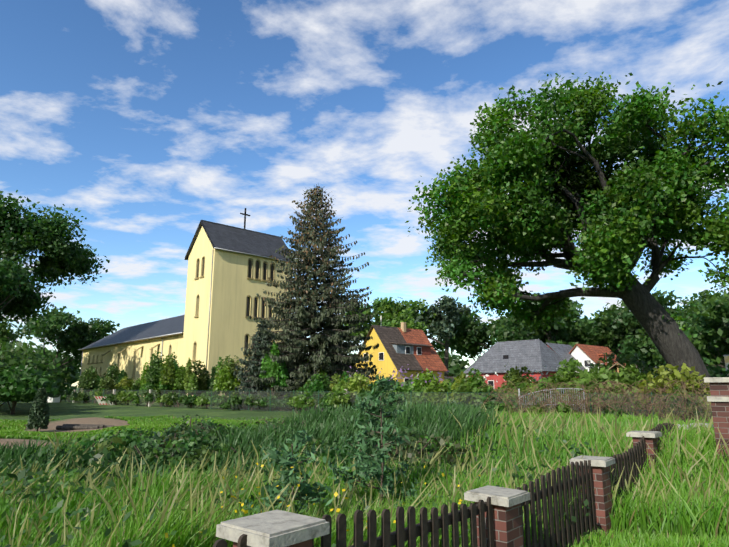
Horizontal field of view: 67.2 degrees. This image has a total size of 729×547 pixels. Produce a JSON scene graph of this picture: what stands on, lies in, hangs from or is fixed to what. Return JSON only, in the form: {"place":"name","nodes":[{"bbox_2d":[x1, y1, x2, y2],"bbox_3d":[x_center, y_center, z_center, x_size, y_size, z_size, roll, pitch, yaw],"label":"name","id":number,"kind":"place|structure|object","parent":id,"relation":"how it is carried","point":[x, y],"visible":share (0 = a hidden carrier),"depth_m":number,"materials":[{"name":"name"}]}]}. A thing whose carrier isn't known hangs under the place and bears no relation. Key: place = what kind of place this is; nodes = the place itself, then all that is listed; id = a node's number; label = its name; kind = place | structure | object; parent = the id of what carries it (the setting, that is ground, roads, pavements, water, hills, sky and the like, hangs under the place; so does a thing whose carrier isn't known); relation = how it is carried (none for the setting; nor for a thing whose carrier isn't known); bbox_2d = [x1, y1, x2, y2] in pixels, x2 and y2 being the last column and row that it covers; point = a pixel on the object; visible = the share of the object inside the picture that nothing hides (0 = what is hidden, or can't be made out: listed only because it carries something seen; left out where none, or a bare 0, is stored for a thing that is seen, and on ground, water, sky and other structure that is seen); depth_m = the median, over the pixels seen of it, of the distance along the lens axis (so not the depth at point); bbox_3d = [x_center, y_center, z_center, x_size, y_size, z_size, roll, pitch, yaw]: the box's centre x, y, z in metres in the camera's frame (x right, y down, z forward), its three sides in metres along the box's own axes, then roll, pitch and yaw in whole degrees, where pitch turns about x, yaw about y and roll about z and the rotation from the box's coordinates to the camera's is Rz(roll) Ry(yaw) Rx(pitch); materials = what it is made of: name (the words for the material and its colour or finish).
{"place":"outdoors","nodes":[
{"label":"outdoors","id":0,"kind":"place"},
{"bbox_2d":[47,395,60,402],"bbox_3d":[-36.132,14.423,63.281,2.660,0.835,0.860,-8,-14,35],"label":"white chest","id":1,"kind":"object","parent":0,"point":[53,400],"visible":0.33,"depth_m":62.52,"materials":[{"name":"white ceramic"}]},
{"bbox_2d":[0,190,109,327],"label":"tree","id":2,"kind":"object","parent":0,"point":[28,233],"depth_m":70.58,"materials":[{"name":"green plant"}]},
{"bbox_2d":[181,226,292,396],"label":"church tower","id":3,"kind":"structure","parent":0,"point":[232,286],"depth_m":60.36,"materials":[{"name":"yellow paint"}]},
{"bbox_2d":[87,276,273,375],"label":"window sills","id":4,"kind":"structure","parent":3,"relation":"attached to","point":[198,316],"depth_m":61.96,"materials":[{"name":"beige stone"}]},
{"bbox_2d":[88,256,274,375],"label":"window frames","id":5,"kind":"structure","parent":3,"relation":"in","point":[246,302],"depth_m":62.33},
{"bbox_2d":[245,260,272,354],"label":"windows","id":6,"kind":"structure","parent":5,"relation":"in","point":[255,315],"depth_m":62.30,"materials":[{"name":"black glass"}]},
{"bbox_2d":[78,247,291,392],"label":"gutters and downpipes","id":7,"kind":"object","parent":3,"relation":"attached to","point":[179,332],"visible":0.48,"depth_m":63.74,"materials":[{"name":"grey metal"}]},
{"bbox_2d":[82,220,291,348],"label":"church roof","id":8,"kind":"structure","parent":3,"relation":"on","point":[223,236],"depth_m":66.05,"materials":[{"name":"grey tile"}]},
{"bbox_2d":[185,208,287,258],"bbox_3d":[-14.621,-4.672,65.952,10.900,6.786,7.200,11,-16,-41],"label":"cross and roof trim","id":9,"kind":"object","parent":8,"relation":"attached to","point":[244,214],"visible":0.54,"depth_m":63.60,"materials":[{"name":"black metal"}]},
{"bbox_2d":[197,261,273,280],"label":"belfry windows","id":10,"kind":"structure","parent":3,"relation":"in","point":[251,270],"depth_m":62.92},
{"bbox_2d":[0,387,680,448],"bbox_3d":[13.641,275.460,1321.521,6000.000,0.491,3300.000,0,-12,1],"label":"ground","id":11,"kind":"structure","parent":0,"point":[71,412],"depth_m":36.95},
{"bbox_2d":[0,312,21,339],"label":"tree foliage","id":12,"kind":"object","parent":11,"relation":"on","point":[4,331],"visible":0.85,"depth_m":102.36,"materials":[{"name":"green plant"}]},
{"bbox_2d":[26,387,49,430],"bbox_3d":[-13.870,5.854,23.438,0.914,1.999,0.892,0,-12,1],"label":"thuja","id":13,"kind":"object","parent":11,"relation":"on","point":[38,416],"depth_m":23.26,"materials":[{"name":"green plant"}]},
{"bbox_2d":[2,306,119,372],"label":"tree foliage","id":14,"kind":"object","parent":11,"relation":"on","point":[81,334],"depth_m":110.54,"materials":[{"name":"green plant"}]},
{"bbox_2d":[56,424,113,429],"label":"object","id":15,"kind":"object","parent":11,"relation":"on","point":[76,426],"visible":0.81,"depth_m":24.24,"materials":[{"name":"grey stone"}]},
{"bbox_2d":[94,396,111,404],"bbox_3d":[-25.841,12.575,54.202,2.100,1.100,0.081,-8,24,33],"label":"barrier board","id":16,"kind":"object","parent":11,"relation":"on","point":[100,402],"visible":0.75,"depth_m":54.31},
{"bbox_2d":[79,333,182,399],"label":"church nave","id":17,"kind":"structure","parent":11,"relation":"on","point":[128,356],"depth_m":74.33,"materials":[{"name":"yellow paint"}]},
{"bbox_2d":[81,333,182,355],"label":"roof eaves","id":18,"kind":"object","parent":17,"relation":"attached to","point":[134,342],"depth_m":72.40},
{"bbox_2d":[73,389,348,406],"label":"concrete fence posts","id":19,"kind":"object","parent":11,"relation":"on","point":[149,402],"visible":0.46,"depth_m":50.51,"materials":[{"name":"grey concrete"}]},
{"bbox_2d":[80,390,711,412],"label":"fence wires","id":20,"kind":"object","parent":19,"relation":"attached to","point":[409,404],"visible":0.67,"depth_m":29.46,"materials":[{"name":"grey metal"}]},
{"bbox_2d":[15,406,476,484],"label":"lot weeds","id":21,"kind":"object","parent":11,"relation":"on","point":[122,438],"depth_m":10.74,"materials":[{"name":"green plant"}]},
{"bbox_2d":[223,319,284,409],"bbox_3d":[-8.207,7.696,44.604,6.771,7.966,5.488,0,-12,1],"label":"spruce","id":22,"kind":"object","parent":11,"relation":"on","point":[265,342],"depth_m":43.65,"materials":[{"name":"green plant"}]},
{"bbox_2d":[239,184,383,410],"bbox_3d":[-4.330,2.217,46.916,12.350,20.497,13.631,0,-12,1],"label":"spruce","id":23,"kind":"object","parent":11,"relation":"on","point":[323,360],"depth_m":44.90,"materials":[{"name":"green plant"}]},
{"bbox_2d":[0,423,637,546],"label":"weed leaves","id":24,"kind":"object","parent":11,"relation":"on","point":[28,479],"visible":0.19,"depth_m":7.21,"materials":[{"name":"green plant"}]},
{"bbox_2d":[165,462,480,546],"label":"yellow flowers","id":25,"kind":"object","parent":11,"relation":"on","point":[278,497],"visible":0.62,"depth_m":4.65,"materials":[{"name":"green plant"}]},
{"bbox_2d":[241,373,427,515],"bbox_3d":[-0.165,2.269,6.660,1.524,2.115,2.911,-9,-15,37],"label":"bush","id":26,"kind":"object","parent":11,"relation":"on","point":[285,460],"depth_m":6.99,"materials":[{"name":"green plant"}]},
{"bbox_2d":[0,338,705,419],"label":"hedge","id":27,"kind":"object","parent":11,"relation":"on","point":[24,377],"depth_m":39.89,"materials":[{"name":"green plant"}]},
{"bbox_2d":[65,389,653,419],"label":"green fence posts","id":28,"kind":"object","parent":11,"relation":"on","point":[318,399],"visible":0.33,"depth_m":38.97,"materials":[{"name":"green metal"}]},
{"bbox_2d":[0,400,728,546],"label":"grass","id":29,"kind":"structure","parent":11,"relation":"on","point":[681,499],"depth_m":7.53,"materials":[{"name":"green plant"}]},
{"bbox_2d":[9,343,720,387],"bbox_3d":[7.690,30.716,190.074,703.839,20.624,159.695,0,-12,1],"label":"treeline","id":30,"kind":"object","parent":11,"relation":"on","point":[456,368],"depth_m":130.07,"materials":[{"name":"green plant"}]},
{"bbox_2d":[356,328,443,383],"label":"yellow house walls","id":31,"kind":"structure","parent":11,"relation":"on","point":[386,365],"depth_m":67.34,"materials":[{"name":"paint"}]},
{"bbox_2d":[358,325,422,370],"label":"house roof","id":32,"kind":"structure","parent":31,"relation":"on","point":[387,335],"depth_m":67.81,"materials":[{"name":"tile"}]},
{"bbox_2d":[393,344,413,353],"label":"dormer","id":33,"kind":"object","parent":32,"relation":"attached to","point":[398,348],"visible":0.36,"depth_m":67.73,"materials":[{"name":"stone"}]},
{"bbox_2d":[390,342,432,346],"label":"dormer roof","id":34,"kind":"structure","parent":31,"relation":"on","point":[411,344],"depth_m":69.18,"materials":[{"name":"tile"}]},
{"bbox_2d":[398,327,447,370],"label":"house roof","id":35,"kind":"structure","parent":31,"relation":"on","point":[433,361],"depth_m":71.18,"materials":[{"name":"red tile"}]},
{"bbox_2d":[401,322,405,331],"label":"chimney","id":36,"kind":"object","parent":35,"relation":"on","point":[403,326],"visible":0.79,"depth_m":71.86,"materials":[{"name":"brick"}]},
{"bbox_2d":[413,345,430,354],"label":"dormer","id":37,"kind":"object","parent":35,"relation":"attached to","point":[425,350],"visible":0.43,"depth_m":70.47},
{"bbox_2d":[404,295,482,376],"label":"tree","id":38,"kind":"object","parent":11,"relation":"on","point":[442,329],"depth_m":97.24,"materials":[{"name":"green plant"}]},
{"bbox_2d":[213,423,701,546],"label":"picket fence","id":39,"kind":"object","parent":11,"relation":"on","point":[435,523],"visible":0.6,"depth_m":5.27,"materials":[{"name":"brown wood"}]},
{"bbox_2d":[424,309,532,361],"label":"tree foliage","id":40,"kind":"object","parent":11,"relation":"on","point":[472,332],"depth_m":100.15,"materials":[{"name":"green plant"}]},
{"bbox_2d":[233,382,728,546],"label":"brick piers","id":41,"kind":"structure","parent":11,"relation":"on","point":[507,522],"depth_m":6.70,"materials":[{"name":"red brick"}]},
{"bbox_2d":[216,377,728,546],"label":"pier caps","id":42,"kind":"object","parent":41,"relation":"on","point":[276,528],"visible":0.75,"depth_m":2.99,"materials":[{"name":"concrete"}]},
{"bbox_2d":[467,371,555,388],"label":"house walls","id":43,"kind":"structure","parent":11,"relation":"on","point":[495,377],"depth_m":72.78,"materials":[{"name":"red paint"}]},
{"bbox_2d":[363,346,607,388],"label":"house windows","id":44,"kind":"structure","parent":43,"relation":"on","point":[439,378],"depth_m":69.47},
{"bbox_2d":[464,339,566,373],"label":"house roof","id":45,"kind":"structure","parent":43,"relation":"on","point":[537,355],"depth_m":73.75,"materials":[{"name":"tile"}]},
{"bbox_2d":[332,347,728,422],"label":"shrubs","id":46,"kind":"object","parent":11,"relation":"on","point":[568,373],"depth_m":26.63,"materials":[{"name":"green plant"}]},
{"bbox_2d":[335,361,656,386],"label":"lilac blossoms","id":47,"kind":"object","parent":46,"relation":"on","point":[486,375],"visible":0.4,"depth_m":35.31,"materials":[{"name":"purple plant"}]},
{"bbox_2d":[489,297,586,346],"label":"tree foliage","id":48,"kind":"object","parent":11,"relation":"on","point":[512,331],"depth_m":92.16,"materials":[{"name":"green plant"}]},
{"bbox_2d":[486,291,594,344],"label":"tree foliage","id":49,"kind":"object","parent":11,"relation":"on","point":[574,336],"visible":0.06,"depth_m":102.60,"materials":[{"name":"green plant"}]},
{"bbox_2d":[518,388,585,411],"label":"galvanised gate","id":50,"kind":"structure","parent":11,"relation":"on","point":[555,400],"depth_m":26.15,"materials":[{"name":"grey metal"}]},
{"bbox_2d":[405,71,728,421],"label":"oak tree","id":51,"kind":"object","parent":11,"relation":"on","point":[640,184],"depth_m":26.61,"materials":[{"name":"green plant"}]},
{"bbox_2d":[571,346,598,371],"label":"white house walls","id":52,"kind":"structure","parent":11,"relation":"on","point":[579,354],"depth_m":76.23,"materials":[{"name":"white paint"}]},
{"bbox_2d":[569,344,625,371],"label":"house roof","id":53,"kind":"structure","parent":52,"relation":"on","point":[591,351],"depth_m":77.44,"materials":[{"name":"red tile"}]},
{"bbox_2d":[477,378,711,422],"bbox_3d":[10.935,5.661,23.848,13.219,2.164,5.656,-10,-15,40],"label":"bramble tangle","id":54,"kind":"object","parent":11,"relation":"on","point":[588,401],"visible":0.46,"depth_m":23.55,"materials":[{"name":"brown plant"}]},
{"bbox_2d":[548,310,652,360],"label":"tree foliage","id":55,"kind":"object","parent":11,"relation":"on","point":[569,332],"depth_m":100.53,"materials":[{"name":"green plant"}]},
{"bbox_2d":[590,300,680,363],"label":"tree foliage","id":56,"kind":"object","parent":11,"relation":"on","point":[624,305],"depth_m":114.39,"materials":[{"name":"green plant"}]},
{"bbox_2d":[573,288,720,374],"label":"tree foliage","id":57,"kind":"object","parent":11,"relation":"on","point":[599,329],"depth_m":92.97,"materials":[{"name":"green plant"}]},
{"bbox_2d":[640,293,728,370],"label":"tree foliage","id":58,"kind":"object","parent":11,"relation":"on","point":[703,327],"depth_m":70.99,"materials":[{"name":"green plant"}]},
{"bbox_2d":[653,294,728,373],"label":"tree foliage","id":59,"kind":"object","parent":11,"relation":"on","point":[725,299],"depth_m":91.23,"materials":[{"name":"green plant"}]},
{"bbox_2d":[668,290,728,373],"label":"tree foliage","id":60,"kind":"object","parent":11,"relation":"on","point":[704,294],"depth_m":109.03,"materials":[{"name":"green plant"}]},
{"bbox_2d":[693,285,728,300],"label":"tree foliage","id":61,"kind":"object","parent":11,"relation":"on","point":[719,292],"visible":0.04,"depth_m":119.75,"materials":[{"name":"green plant"}]},
{"bbox_2d":[0,0,728,386],"label":"sky","id":62,"kind":"structure","parent":0,"point":[152,120],"materials":[{"name":"blue"}]},
{"bbox_2d":[66,390,711,419],"bbox_3d":[-10.222,9.724,42.134,49.172,1.400,43.271,0,-12,1],"label":"fence sheet","id":63,"kind":"object","parent":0,"point":[409,401],"depth_m":30.07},
{"bbox_2d":[344,297,438,343],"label":"foliage","id":64,"kind":"object","parent":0,"point":[397,314],"depth_m":98.15,"materials":[{"name":"green plant"}]},
{"bbox_2d":[597,362,624,379],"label":"shelter roof","id":65,"kind":"structure","parent":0,"point":[613,366],"depth_m":28.28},
{"bbox_2d":[724,356,728,375],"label":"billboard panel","id":66,"kind":"object","parent":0,"point":[726,358],"visible":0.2,"depth_m":31.96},
{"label":"red wing walls","id":67,"kind":"object","parent":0,"visible":0},
{"bbox_2d":[546,343,585,370],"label":"roof","id":68,"kind":"structure","parent":67,"relation":"on","point":[562,351],"depth_m":76.22,"materials":[{"name":"grey tile"}]}
]}

